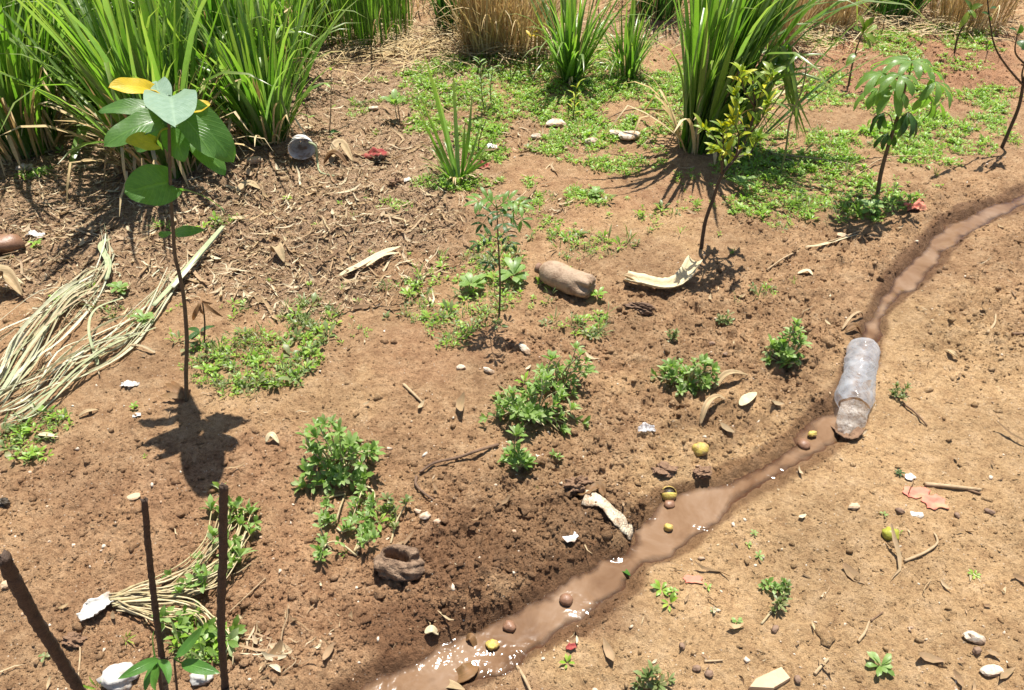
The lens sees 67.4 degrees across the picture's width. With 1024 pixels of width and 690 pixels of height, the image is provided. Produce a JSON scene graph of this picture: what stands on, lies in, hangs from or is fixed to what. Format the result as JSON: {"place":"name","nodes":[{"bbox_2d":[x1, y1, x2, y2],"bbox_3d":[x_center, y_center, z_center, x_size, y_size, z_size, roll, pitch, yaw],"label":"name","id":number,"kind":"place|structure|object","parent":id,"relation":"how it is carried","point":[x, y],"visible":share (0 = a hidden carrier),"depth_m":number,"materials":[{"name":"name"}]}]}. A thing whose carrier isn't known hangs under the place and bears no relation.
{"place":"outdoors","nodes":[
{"label":"outdoors","id":0,"kind":"place"},
{"bbox_2d":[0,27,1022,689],"bbox_3d":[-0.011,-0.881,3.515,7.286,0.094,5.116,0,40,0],"label":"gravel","id":1,"kind":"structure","parent":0,"point":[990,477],"depth_m":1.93,"materials":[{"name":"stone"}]},
{"bbox_2d":[0,0,1023,689],"bbox_3d":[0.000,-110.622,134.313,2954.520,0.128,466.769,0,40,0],"label":"ground","id":2,"kind":"structure","parent":0,"point":[434,374],"depth_m":2.27,"materials":[{"name":"soil"}]},
{"bbox_2d":[0,265,22,295],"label":"dry leaf","id":3,"kind":"object","parent":2,"relation":"on","point":[9,276],"visible":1,"depth_m":2.64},
{"bbox_2d":[0,234,25,254],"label":"dark rock","id":4,"kind":"object","parent":2,"relation":"on","point":[10,242],"visible":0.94,"depth_m":2.85,"materials":[{"name":"brown stone"}]},
{"bbox_2d":[0,549,85,689],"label":"wooden stake","id":5,"kind":"object","parent":2,"relation":"on","point":[17,586],"visible":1,"depth_m":1.27,"materials":[{"name":"wood"}]},
{"bbox_2d":[1,0,87,135],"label":"grass clump","id":6,"kind":"object","parent":2,"relation":"on","point":[35,36],"visible":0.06,"depth_m":3.40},
{"bbox_2d":[0,0,112,175],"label":"grass clump","id":7,"kind":"object","parent":2,"relation":"on","point":[29,109],"visible":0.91,"depth_m":3.36,"materials":[{"name":"plant"}]},
{"bbox_2d":[0,224,120,417],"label":"straw bundle","id":8,"kind":"object","parent":2,"relation":"on","point":[38,334],"visible":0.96,"depth_m":2.47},
{"bbox_2d":[61,631,87,647],"bbox_3d":[-0.972,0.655,1.705,0.050,0.037,0.035,14,42,16],"label":"earth clod","id":9,"kind":"object","parent":2,"relation":"on","point":[73,639],"visible":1,"depth_m":1.70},
{"bbox_2d":[61,64,92,131],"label":"feathery weed","id":10,"kind":"object","parent":2,"relation":"on","point":[76,82],"visible":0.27,"depth_m":3.51,"materials":[{"name":"green plant"}]},
{"bbox_2d":[68,124,88,167],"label":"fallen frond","id":11,"kind":"object","parent":2,"relation":"on","point":[73,154],"visible":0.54,"depth_m":3.40,"materials":[{"name":"green plant"}]},
{"bbox_2d":[0,267,185,428],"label":"straw bundle","id":12,"kind":"object","parent":2,"relation":"on","point":[81,352],"visible":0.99,"depth_m":2.36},
{"bbox_2d":[87,297,122,364],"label":"straw stalk","id":13,"kind":"object","parent":12,"relation":"on","point":[89,336],"visible":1,"depth_m":2.42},
{"bbox_2d":[76,591,114,621],"bbox_3d":[-0.947,0.597,1.748,0.051,0.021,0.078,32,49,32],"label":"paper scrap","id":14,"kind":"object","parent":2,"relation":"on","point":[92,607],"visible":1,"depth_m":1.75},
{"bbox_2d":[98,238,111,279],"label":"bleached stem","id":15,"kind":"object","parent":2,"relation":"on","point":[107,260],"visible":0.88,"depth_m":2.78,"materials":[{"name":"plant"}]},
{"bbox_2d":[0,0,230,115],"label":"grass clump","id":16,"kind":"object","parent":2,"relation":"on","point":[66,60],"visible":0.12,"depth_m":3.63,"materials":[{"name":"plant"}]},
{"bbox_2d":[106,281,127,294],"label":"seedling","id":17,"kind":"object","parent":2,"relation":"on","point":[119,285],"visible":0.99,"depth_m":2.67,"materials":[{"name":"green plant"}]},
{"bbox_2d":[96,662,138,689],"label":"paper lump","id":18,"kind":"object","parent":2,"relation":"on","point":[110,676],"visible":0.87,"depth_m":1.61,"materials":[{"name":"paper"}]},
{"bbox_2d":[118,631,171,689],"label":"glossy seedling","id":19,"kind":"object","parent":2,"relation":"on","point":[153,666],"visible":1,"depth_m":1.48,"materials":[{"name":"green plant"}]},
{"bbox_2d":[0,0,294,215],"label":"grass clump","id":20,"kind":"object","parent":2,"relation":"on","point":[134,52],"visible":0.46,"depth_m":3.04,"materials":[{"name":"plant"}]},
{"bbox_2d":[140,496,164,658],"bbox_3d":[-0.712,0.496,1.531,0.138,0.577,0.016,-5,40,-6],"label":"wooden stake","id":21,"kind":"object","parent":2,"relation":"on","point":[151,575],"visible":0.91,"depth_m":1.49,"materials":[{"name":"wood"}]},
{"bbox_2d":[3,0,328,108],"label":"grass clump","id":22,"kind":"object","parent":2,"relation":"on","point":[211,5],"visible":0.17,"depth_m":3.68,"materials":[{"name":"plant"}]},
{"bbox_2d":[98,77,235,401],"bbox_3d":[-0.852,-0.269,2.080,0.336,0.946,0.344,6,40,7],"label":"broad leaved sapling","id":23,"kind":"object","parent":2,"relation":"on","point":[183,122],"visible":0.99,"depth_m":1.88,"materials":[{"name":"green plant"}]},
{"bbox_2d":[108,596,246,664],"bbox_3d":[-0.748,0.609,1.706,0.367,0.072,0.114,16,43,18],"label":"vine bundle","id":24,"kind":"object","parent":2,"relation":"on","point":[235,629],"visible":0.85,"depth_m":1.71,"materials":[{"name":"beige plant"}]},
{"bbox_2d":[108,482,261,600],"bbox_3d":[-0.743,0.488,1.848,0.255,0.075,0.387,16,43,18],"label":"vine bundle","id":25,"kind":"object","parent":2,"relation":"on","point":[202,574],"visible":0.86,"depth_m":1.80,"materials":[{"name":"beige plant"}]},
{"bbox_2d":[152,225,224,305],"bbox_3d":[-1.162,-0.301,2.793,0.034,0.021,0.529,6,40,7],"label":"bleached stem","id":26,"kind":"object","parent":2,"relation":"on","point":[194,259],"visible":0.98,"depth_m":2.79,"materials":[{"name":"plant"}]},
{"bbox_2d":[173,627,219,689],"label":"glossy seedling","id":27,"kind":"object","parent":2,"relation":"on","point":[197,666],"visible":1,"depth_m":1.48,"materials":[{"name":"green plant"}]},
{"bbox_2d":[189,673,213,685],"bbox_3d":[-0.655,0.702,1.624,0.048,0.036,0.036,-8,41,-10],"label":"paper lump","id":28,"kind":"object","parent":2,"relation":"on","point":[197,680],"visible":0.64,"depth_m":1.61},
{"bbox_2d":[188,300,222,342],"bbox_3d":[-0.964,-0.072,2.404,0.144,0.190,0.083,-6,40,-7],"label":"bronze sapling","id":29,"kind":"object","parent":2,"relation":"on","point":[197,309],"visible":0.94,"depth_m":2.37,"materials":[{"name":"brown plant"}]},
{"bbox_2d":[216,482,228,689],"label":"wooden stake","id":30,"kind":"object","parent":2,"relation":"on","point":[223,500],"visible":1,"depth_m":1.36,"materials":[{"name":"wood"}]},
{"bbox_2d":[130,0,356,147],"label":"grass clump","id":31,"kind":"object","parent":2,"relation":"on","point":[261,108],"visible":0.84,"depth_m":3.46,"materials":[{"name":"plant"}]},
{"bbox_2d":[165,0,365,85],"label":"grass clump","id":32,"kind":"object","parent":2,"relation":"on","point":[298,6],"visible":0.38,"depth_m":4.02,"materials":[{"name":"plant"}]},
{"bbox_2d":[288,134,314,159],"bbox_3d":[-0.956,-0.911,3.478,0.120,0.098,0.120,-11,41,-13],"label":"broken cup","id":33,"kind":"object","parent":2,"relation":"on","point":[303,149],"visible":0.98,"depth_m":3.50,"materials":[{"name":"white plastic"}]},
{"bbox_2d":[284,0,347,39],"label":"reed clump","id":34,"kind":"object","parent":2,"relation":"on","point":[332,15],"visible":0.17,"depth_m":4.66,"materials":[{"name":"green plant"}]},
{"bbox_2d":[312,517,331,560],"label":"trailing weed","id":35,"kind":"object","parent":2,"relation":"on","point":[327,545],"visible":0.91,"depth_m":1.87,"materials":[{"name":"green plant"}]},
{"bbox_2d":[291,413,385,493],"bbox_3d":[-0.454,0.259,2.009,0.253,0.229,0.219,0,40,0],"label":"leafy weed","id":36,"kind":"object","parent":2,"relation":"on","point":[341,446],"visible":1,"depth_m":1.99,"materials":[{"name":"green plant"}]},
{"bbox_2d":[329,139,352,163],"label":"dry leaf","id":37,"kind":"object","parent":2,"relation":"on","point":[338,143],"visible":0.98,"depth_m":3.50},
{"bbox_2d":[310,482,379,559],"bbox_3d":[-0.421,0.425,1.910,0.171,0.084,0.235,-9,41,-10],"label":"trailing weed","id":38,"kind":"object","parent":2,"relation":"on","point":[368,530],"visible":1,"depth_m":1.91,"materials":[{"name":"green plant"}]},
{"bbox_2d":[285,0,430,49],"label":"reed clump","id":39,"kind":"object","parent":2,"relation":"on","point":[370,10],"visible":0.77,"depth_m":4.58,"materials":[{"name":"green plant"}]},
{"bbox_2d":[339,246,400,275],"bbox_3d":[-0.523,-0.315,2.863,0.277,0.028,0.035,-30,49,-31],"label":"corn husk","id":40,"kind":"object","parent":2,"relation":"on","point":[367,260],"visible":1,"depth_m":2.85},
{"bbox_2d":[380,89,405,119],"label":"seedling","id":41,"kind":"object","parent":2,"relation":"on","point":[397,100],"visible":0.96,"depth_m":3.77,"materials":[{"name":"green plant"}]},
{"bbox_2d":[378,492,413,543],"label":"trailing weed","id":42,"kind":"object","parent":2,"relation":"on","point":[393,525],"visible":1,"depth_m":1.95,"materials":[{"name":"green plant"}]},
{"bbox_2d":[373,544,424,581],"bbox_3d":[-0.263,0.515,1.813,0.124,0.082,0.093,17,43,19],"label":"rotten shell","id":43,"kind":"object","parent":2,"relation":"on","point":[408,564],"visible":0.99,"depth_m":1.79},
{"bbox_2d":[412,0,460,32],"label":"grass clump","id":44,"kind":"object","parent":2,"relation":"on","point":[442,3],"visible":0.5,"depth_m":4.76,"materials":[{"name":"plant"}]},
{"bbox_2d":[416,54,496,184],"bbox_3d":[-0.243,-0.962,3.238,0.338,0.547,0.319,-7,41,-8],"label":"grass tuft","id":45,"kind":"object","parent":2,"relation":"on","point":[454,170],"visible":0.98,"depth_m":3.29,"materials":[{"name":"plant"}]},
{"bbox_2d":[419,443,498,472],"bbox_3d":[-0.142,0.304,2.094,0.236,0.030,0.025,-15,42,-18],"label":"root","id":46,"kind":"object","parent":2,"relation":"on","point":[460,456],"visible":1,"depth_m":2.09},
{"bbox_2d":[458,272,486,290],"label":"seedling","id":47,"kind":"object","parent":2,"relation":"on","point":[467,278],"visible":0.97,"depth_m":2.70,"materials":[{"name":"green plant"}]},
{"bbox_2d":[419,0,542,56],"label":"dry grass sheaf","id":48,"kind":"object","parent":2,"relation":"on","point":[467,15],"visible":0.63,"depth_m":4.39,"materials":[{"name":"plant"}]},
{"bbox_2d":[463,186,534,313],"bbox_3d":[-0.028,-0.269,2.458,0.204,0.490,0.200,-31,49,-31],"label":"pinnate sapling","id":49,"kind":"object","parent":2,"relation":"on","point":[482,202],"visible":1,"depth_m":2.33,"materials":[{"name":"green plant"}]},
{"bbox_2d":[1,65,1019,689],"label":"plant debris","id":50,"kind":"object","parent":2,"relation":"on","point":[557,491],"visible":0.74,"depth_m":1.88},
{"bbox_2d":[4,27,1018,688],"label":"weeds","id":51,"kind":"object","parent":2,"relation":"on","point":[656,585],"visible":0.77,"depth_m":2.32,"materials":[{"name":"green plant"}]},
{"bbox_2d":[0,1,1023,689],"bbox_3d":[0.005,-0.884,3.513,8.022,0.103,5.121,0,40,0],"label":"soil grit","id":52,"kind":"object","parent":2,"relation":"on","point":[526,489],"visible":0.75,"depth_m":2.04,"materials":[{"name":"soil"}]},
{"bbox_2d":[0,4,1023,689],"bbox_3d":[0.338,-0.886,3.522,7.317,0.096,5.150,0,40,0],"label":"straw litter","id":53,"kind":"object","parent":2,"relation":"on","point":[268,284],"visible":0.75,"depth_m":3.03,"materials":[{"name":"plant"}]},
{"bbox_2d":[361,147,389,158],"bbox_3d":[-0.628,-0.879,3.519,0.132,0.045,0.066,0,40,0],"label":"red rag","id":54,"kind":"object","parent":53,"relation":"on","point":[373,151],"visible":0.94,"depth_m":3.52,"materials":[{"name":"fabric"}]},
{"bbox_2d":[0,20,1023,679],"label":"ground cover","id":55,"kind":"object","parent":2,"relation":"on","point":[628,122],"visible":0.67,"depth_m":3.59,"materials":[{"name":"green plant"}]},
{"bbox_2d":[496,257,528,283],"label":"seedling","id":56,"kind":"object","parent":2,"relation":"on","point":[515,268],"visible":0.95,"depth_m":2.74,"materials":[{"name":"green plant"}]},
{"bbox_2d":[10,45,1023,689],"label":"soil clods","id":57,"kind":"object","parent":2,"relation":"on","point":[824,635],"visible":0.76,"depth_m":1.99,"materials":[{"name":"soil"}]},
{"bbox_2d":[497,424,537,471],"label":"leafy weed","id":58,"kind":"object","parent":2,"relation":"on","point":[519,459],"visible":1,"depth_m":2.04,"materials":[{"name":"green plant"}]},
{"bbox_2d":[478,369,590,437],"bbox_3d":[0.067,0.152,2.180,0.329,0.192,0.196,0,40,0],"label":"leafy weed","id":59,"kind":"object","parent":2,"relation":"on","point":[523,409],"visible":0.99,"depth_m":2.19,"materials":[{"name":"green plant"}]},
{"bbox_2d":[433,0,656,66],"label":"dry grass sheaf","id":60,"kind":"object","parent":2,"relation":"on","point":[521,25],"visible":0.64,"depth_m":4.38,"materials":[{"name":"plant"}]},
{"bbox_2d":[534,260,595,298],"bbox_3d":[0.182,-0.235,2.711,0.227,0.094,0.101,24,46,26],"label":"muddy bottle","id":61,"kind":"object","parent":2,"relation":"on","point":[564,278],"visible":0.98,"depth_m":2.67,"materials":[{"name":"plastic"}]},
{"bbox_2d":[532,341,598,398],"bbox_3d":[0.154,0.060,2.268,0.205,0.179,0.141,0,40,0],"label":"leafy weed","id":62,"kind":"object","parent":2,"relation":"on","point":[562,369],"visible":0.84,"depth_m":2.27,"materials":[{"name":"green plant"}]},
{"bbox_2d":[508,0,645,85],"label":"grass clump","id":63,"kind":"object","parent":2,"relation":"on","point":[571,53],"visible":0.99,"depth_m":4.06,"materials":[{"name":"plant"}]},
{"bbox_2d":[563,475,592,495],"bbox_3d":[0.172,0.364,1.996,0.085,0.065,0.060,0,40,0],"label":"earth clod","id":64,"kind":"object","parent":2,"relation":"on","point":[577,484],"visible":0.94,"depth_m":1.98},
{"bbox_2d":[575,481,605,496],"bbox_3d":[0.202,0.376,1.984,0.083,0.034,0.046,0,40,0],"label":"dry sheath","id":65,"kind":"object","parent":64,"relation":"on","point":[599,487],"visible":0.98,"depth_m":1.98,"materials":[{"name":"brown plant"}]},
{"bbox_2d":[582,490,633,540],"bbox_3d":[0.244,0.433,1.948,0.155,0.061,0.055,24,46,26],"label":"bark slab","id":66,"kind":"object","parent":2,"relation":"on","point":[617,518],"depth_m":1.93,"materials":[{"name":"wood"}]},
{"bbox_2d":[618,130,640,139],"bbox_3d":[0.564,-1.004,3.670,0.111,0.020,0.075,-23,45,-25],"label":"stone","id":67,"kind":"object","parent":2,"relation":"on","point":[625,135],"visible":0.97,"depth_m":3.65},
{"bbox_2d":[578,0,689,79],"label":"grass clump","id":68,"kind":"object","parent":2,"relation":"on","point":[629,59],"visible":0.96,"depth_m":4.16,"materials":[{"name":"plant"}]},
{"bbox_2d":[622,302,656,316],"bbox_3d":[0.435,-0.125,2.642,0.128,0.052,0.048,9,41,10],"label":"root lump","id":69,"kind":"object","parent":2,"relation":"on","point":[645,308],"visible":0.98,"depth_m":2.63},
{"bbox_2d":[631,660,675,689],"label":"leafy weed","id":70,"kind":"object","parent":2,"relation":"on","point":[652,684],"visible":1,"depth_m":1.60,"materials":[{"name":"green plant"}]},
{"bbox_2d":[623,0,688,20],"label":"grass clump","id":71,"kind":"object","parent":2,"relation":"on","point":[660,5],"visible":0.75,"depth_m":5.00,"materials":[{"name":"plant"}]},
{"bbox_2d":[301,3,1023,85],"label":"fallen straw","id":72,"kind":"object","parent":2,"relation":"on","point":[395,47],"visible":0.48,"depth_m":4.57,"materials":[{"name":"beige plant"}]},
{"bbox_2d":[624,255,701,288],"bbox_3d":[0.549,-0.247,2.737,0.302,0.055,0.134,-10,41,-12],"label":"pod husk","id":73,"kind":"object","parent":2,"relation":"on","point":[684,273],"visible":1,"depth_m":2.74,"materials":[{"name":"plant"}]},
{"bbox_2d":[651,461,678,477],"bbox_3d":[0.410,0.333,2.060,0.078,0.030,0.054,0,40,0],"label":"earth clod","id":74,"kind":"object","parent":2,"relation":"on","point":[664,468],"visible":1,"depth_m":2.05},
{"bbox_2d":[651,352,720,396],"bbox_3d":[0.528,0.080,2.321,0.210,0.129,0.152,0,40,0],"label":"leafy weed","id":75,"kind":"object","parent":2,"relation":"on","point":[681,380],"visible":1,"depth_m":2.32,"materials":[{"name":"green plant"}]},
{"bbox_2d":[692,442,708,455],"bbox_3d":[0.520,0.287,2.118,0.046,0.040,0.043,0,40,0],"label":"fruit","id":76,"kind":"object","parent":2,"relation":"on","point":[700,448],"visible":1,"depth_m":2.10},
{"bbox_2d":[693,465,712,478],"bbox_3d":[0.514,0.342,2.068,0.059,0.030,0.043,0,40,0],"label":"earth clod","id":77,"kind":"object","parent":2,"relation":"on","point":[701,472],"visible":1,"depth_m":2.06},
{"bbox_2d":[699,394,725,424],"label":"dry leaf","id":78,"kind":"object","parent":2,"relation":"on","point":[708,402],"visible":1,"depth_m":2.20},
{"bbox_2d":[713,369,747,388],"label":"dry leaf","id":79,"kind":"object","parent":2,"relation":"on","point":[723,374],"visible":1,"depth_m":2.33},
{"bbox_2d":[693,61,785,248],"bbox_3d":[0.769,-0.636,2.702,0.213,0.753,0.391,30,49,31],"label":"citrus sapling","id":80,"kind":"object","parent":2,"relation":"on","point":[734,116],"visible":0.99,"depth_m":2.58,"materials":[{"name":"green plant"}]},
{"bbox_2d":[725,175,756,189],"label":"seedling","id":81,"kind":"object","parent":2,"relation":"on","point":[742,181],"visible":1,"depth_m":3.23,"materials":[{"name":"green plant"}]},
{"bbox_2d":[606,0,929,164],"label":"grass clump","id":82,"kind":"object","parent":2,"relation":"on","point":[718,38],"visible":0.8,"depth_m":3.24,"materials":[{"name":"plant"}]},
{"bbox_2d":[748,667,790,689],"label":"tile fragment","id":83,"kind":"object","parent":2,"relation":"on","point":[775,679],"visible":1,"depth_m":1.62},
{"bbox_2d":[758,577,789,594],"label":"leafy weed","id":84,"kind":"object","parent":2,"relation":"on","point":[774,585],"visible":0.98,"depth_m":1.78,"materials":[{"name":"green plant"}]},
{"bbox_2d":[760,579,791,624],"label":"trailing weed","id":85,"kind":"object","parent":2,"relation":"on","point":[779,602],"visible":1,"depth_m":1.74,"materials":[{"name":"green plant"}]},
{"bbox_2d":[760,317,812,368],"bbox_3d":[0.852,-0.009,2.360,0.164,0.163,0.120,0,40,0],"label":"leafy weed","id":86,"kind":"object","parent":2,"relation":"on","point":[785,353],"visible":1,"depth_m":2.36,"materials":[{"name":"green plant"}]},
{"bbox_2d":[777,52,806,174],"bbox_3d":[1.134,-0.937,3.189,0.152,0.517,0.057,-31,49,-32],"label":"thin sapling","id":87,"kind":"object","parent":2,"relation":"on","point":[785,106],"visible":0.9,"depth_m":3.18,"materials":[{"name":"green plant"}]},
{"bbox_2d":[764,0,840,48],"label":"dry grass sheaf","id":88,"kind":"object","parent":2,"relation":"on","point":[796,27],"visible":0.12,"depth_m":4.52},
{"bbox_2d":[735,4,890,145],"bbox_3d":[1.302,-1.122,3.269,0.573,0.675,0.191,11,41,13],"label":"grass shock","id":89,"kind":"object","parent":2,"relation":"on","point":[791,84],"depth_m":3.30,"materials":[{"name":"plant"}]},
{"bbox_2d":[801,0,887,32],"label":"dry grass sheaf","id":90,"kind":"object","parent":2,"relation":"on","point":[846,12],"visible":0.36,"depth_m":4.77,"materials":[{"name":"plant"}]},
{"bbox_2d":[846,15,876,85],"bbox_3d":[1.823,-1.526,4.035,0.182,0.400,0.075,-11,41,-13],"label":"young sapling","id":91,"kind":"object","parent":2,"relation":"on","point":[871,37],"visible":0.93,"depth_m":3.99,"materials":[{"name":"green plant"}]},
{"bbox_2d":[860,199,884,214],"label":"seedling","id":92,"kind":"object","parent":2,"relation":"on","point":[874,203],"visible":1,"depth_m":3.06,"materials":[{"name":"green plant"}]},
{"bbox_2d":[865,651,894,676],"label":"seedling","id":93,"kind":"object","parent":2,"relation":"on","point":[885,666],"visible":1,"depth_m":1.64,"materials":[{"name":"green plant"}]},
{"bbox_2d":[861,0,934,23],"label":"grass clump","id":94,"kind":"object","parent":2,"relation":"on","point":[880,8],"visible":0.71,"depth_m":4.95,"materials":[{"name":"plant"}]},
{"bbox_2d":[889,381,912,400],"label":"trailing weed","id":95,"kind":"object","parent":2,"relation":"on","point":[895,393],"visible":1,"depth_m":2.30,"materials":[{"name":"green plant"}]},
{"bbox_2d":[853,55,952,195],"bbox_3d":[1.465,-0.840,3.026,0.415,0.600,0.332,-13,42,-15],"label":"cassava sapling","id":96,"kind":"object","parent":2,"relation":"on","point":[880,98],"visible":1,"depth_m":2.84,"materials":[{"name":"green plant"}]},
{"bbox_2d":[902,486,930,498],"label":"leaf","id":97,"kind":"object","parent":2,"relation":"on","point":[917,492],"visible":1,"depth_m":2.02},
{"bbox_2d":[921,493,948,509],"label":"leaf","id":98,"kind":"object","parent":2,"relation":"on","point":[934,501],"visible":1,"depth_m":2.00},
{"bbox_2d":[924,482,981,490],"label":"twig","id":99,"kind":"object","parent":2,"relation":"on","point":[942,485],"visible":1,"depth_m":2.03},
{"bbox_2d":[953,0,981,53],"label":"young sapling","id":100,"kind":"object","parent":2,"relation":"on","point":[965,19],"visible":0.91,"depth_m":4.33,"materials":[{"name":"green plant"}]},
{"bbox_2d":[917,0,1023,36],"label":"dry grass sheaf","id":101,"kind":"object","parent":2,"relation":"on","point":[953,6],"visible":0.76,"depth_m":4.81,"materials":[{"name":"plant"}]},
{"bbox_2d":[963,630,985,644],"bbox_3d":[1.019,0.644,1.694,0.047,0.026,0.029,25,46,27],"label":"stone","id":102,"kind":"object","parent":2,"relation":"on","point":[975,637],"visible":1,"depth_m":1.68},
{"bbox_2d":[979,664,1003,676],"bbox_3d":[1.022,0.694,1.637,0.053,0.010,0.026,0,40,0],"label":"stone","id":103,"kind":"object","parent":2,"relation":"on","point":[991,670],"visible":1,"depth_m":1.63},
{"bbox_2d":[982,0,1023,148],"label":"branched sapling","id":104,"kind":"object","parent":2,"relation":"on","point":[1020,43],"visible":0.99,"depth_m":3.32,"materials":[{"name":"brown plant"}]},
{"bbox_2d":[286,0,1019,18],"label":"dry grass","id":105,"kind":"structure","parent":0,"point":[639,1],"depth_m":5.09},
{"bbox_2d":[364,197,1023,689],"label":"stream water","id":106,"kind":"structure","parent":0,"point":[688,515],"depth_m":1.90,"materials":[{"name":"liquid"}]},
{"bbox_2d":[456,662,478,683],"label":"dead leaf","id":107,"kind":"object","parent":106,"relation":"on","point":[467,671],"visible":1,"depth_m":1.66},
{"bbox_2d":[661,486,676,500],"bbox_3d":[0.415,0.396,2.037,0.043,0.040,0.043,0,40,0],"label":"fruit","id":108,"kind":"object","parent":106,"relation":"on","point":[669,494],"visible":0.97,"depth_m":2.02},
{"bbox_2d":[820,418,865,439],"bbox_3d":[0.942,0.241,2.214,0.068,0.058,0.135,-22,45,-24],"label":"mud rim","id":109,"kind":"object","parent":106,"relation":"on","point":[856,432],"visible":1,"depth_m":2.17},
{"bbox_2d":[836,356,876,433],"bbox_3d":[1.033,0.128,2.298,0.113,0.111,0.402,18,43,20],"label":"clear bottle","id":110,"kind":"object","parent":106,"relation":"on","point":[850,425],"visible":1,"depth_m":2.21,"materials":[{"name":"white plastic"}]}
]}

